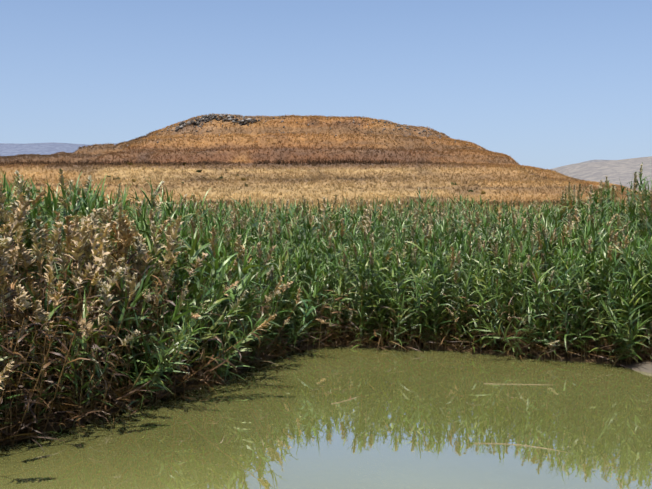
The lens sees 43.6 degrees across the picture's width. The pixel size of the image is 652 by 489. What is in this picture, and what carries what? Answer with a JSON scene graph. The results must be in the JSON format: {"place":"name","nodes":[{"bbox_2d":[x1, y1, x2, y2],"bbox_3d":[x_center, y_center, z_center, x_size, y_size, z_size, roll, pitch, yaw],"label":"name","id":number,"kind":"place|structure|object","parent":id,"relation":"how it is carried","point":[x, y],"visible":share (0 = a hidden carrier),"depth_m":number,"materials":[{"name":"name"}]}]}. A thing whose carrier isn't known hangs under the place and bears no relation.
{"place":"outdoors","nodes":[
{"label":"outdoors","id":0,"kind":"place"},
{"bbox_2d":[0,142,118,156],"bbox_3d":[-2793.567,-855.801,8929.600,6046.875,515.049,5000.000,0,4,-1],"label":"hills","id":1,"kind":"structure","parent":0,"point":[9,149],"depth_m":8236.87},
{"bbox_2d":[0,346,651,488],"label":"pond water","id":2,"kind":"structure","parent":0,"point":[424,419],"depth_m":14.18,"materials":[{"name":"green liquid"}]},
{"bbox_2d":[331,383,569,452],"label":"floating reed stems","id":3,"kind":"object","parent":2,"relation":"on","point":[487,443],"visible":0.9,"depth_m":13.56,"materials":[{"name":"beige plant"}]},
{"bbox_2d":[0,190,651,444],"bbox_3d":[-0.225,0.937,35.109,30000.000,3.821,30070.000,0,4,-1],"label":"ground","id":4,"kind":"structure","parent":0,"point":[644,366],"depth_m":20.22,"materials":[{"name":"brown soil"}]},
{"bbox_2d":[107,261,291,411],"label":"reeds","id":5,"kind":"object","parent":4,"relation":"on","point":[180,337],"visible":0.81,"depth_m":15.72,"materials":[{"name":"green plant"}]},
{"bbox_2d":[36,162,495,208],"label":"field shrubs","id":6,"kind":"object","parent":4,"relation":"on","point":[246,185],"visible":0.23,"depth_m":187.68,"materials":[{"name":"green plant"}]},
{"bbox_2d":[0,116,628,203],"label":"dry grass","id":7,"kind":"structure","parent":4,"relation":"on","point":[286,154],"depth_m":204.26,"materials":[{"name":"beige plant"}]},
{"bbox_2d":[175,113,260,130],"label":"rocks","id":8,"kind":"object","parent":7,"relation":"on","point":[206,119],"visible":0.92,"depth_m":235.52,"materials":[{"name":"grey stone"}]},
{"bbox_2d":[126,115,479,148],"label":"rocks","id":9,"kind":"object","parent":7,"relation":"on","point":[407,127],"visible":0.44,"depth_m":236.39,"materials":[{"name":"brown stone"}]},
{"bbox_2d":[0,113,637,203],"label":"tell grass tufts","id":10,"kind":"object","parent":7,"relation":"on","point":[315,177],"visible":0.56,"depth_m":202.94,"materials":[{"name":"beige plant"}]},
{"bbox_2d":[0,233,642,374],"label":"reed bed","id":11,"kind":"object","parent":4,"relation":"on","point":[286,310],"depth_m":22.68,"materials":[{"name":"green plant"}]},
{"bbox_2d":[0,167,651,393],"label":"reeds","id":12,"kind":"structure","parent":4,"relation":"on","point":[195,238],"depth_m":20.83,"materials":[{"name":"green plant"}]},
{"bbox_2d":[0,178,651,444],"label":"dry reeds","id":13,"kind":"object","parent":4,"relation":"on","point":[83,244],"visible":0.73,"depth_m":15.17,"materials":[{"name":"beige plant"}]},
{"bbox_2d":[0,252,651,444],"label":"reed shoots","id":14,"kind":"object","parent":4,"relation":"on","point":[98,369],"visible":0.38,"depth_m":17.70,"materials":[{"name":"green plant"}]},
{"bbox_2d":[0,162,651,342],"bbox_3d":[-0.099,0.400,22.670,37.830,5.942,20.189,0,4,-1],"label":"reed bed","id":15,"kind":"object","parent":4,"relation":"on","point":[632,208],"visible":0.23,"depth_m":26.64,"materials":[{"name":"green plant"}]},
{"bbox_2d":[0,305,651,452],"bbox_3d":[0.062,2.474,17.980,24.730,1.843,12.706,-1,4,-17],"label":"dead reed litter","id":16,"kind":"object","parent":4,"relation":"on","point":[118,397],"visible":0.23,"depth_m":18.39,"materials":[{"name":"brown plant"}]},
{"bbox_2d":[40,198,641,221],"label":"field grass tufts","id":17,"kind":"object","parent":4,"relation":"on","point":[382,202],"visible":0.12,"depth_m":148.05,"materials":[{"name":"beige plant"}]},
{"bbox_2d":[0,0,651,168],"label":"sky","id":18,"kind":"structure","parent":0,"point":[545,84],"materials":[{"name":"blue"}]},
{"bbox_2d":[576,160,612,163],"bbox_3d":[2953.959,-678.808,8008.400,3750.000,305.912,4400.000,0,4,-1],"label":"hills","id":19,"kind":"structure","parent":0,"point":[589,161],"depth_m":7914.07,"materials":[{"name":"grey"}]},
{"bbox_2d":[550,156,651,189],"bbox_3d":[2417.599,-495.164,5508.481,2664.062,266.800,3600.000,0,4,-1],"label":"hills","id":20,"kind":"structure","parent":0,"point":[622,170],"depth_m":4765.35,"materials":[{"name":"grey stone"}]}
]}

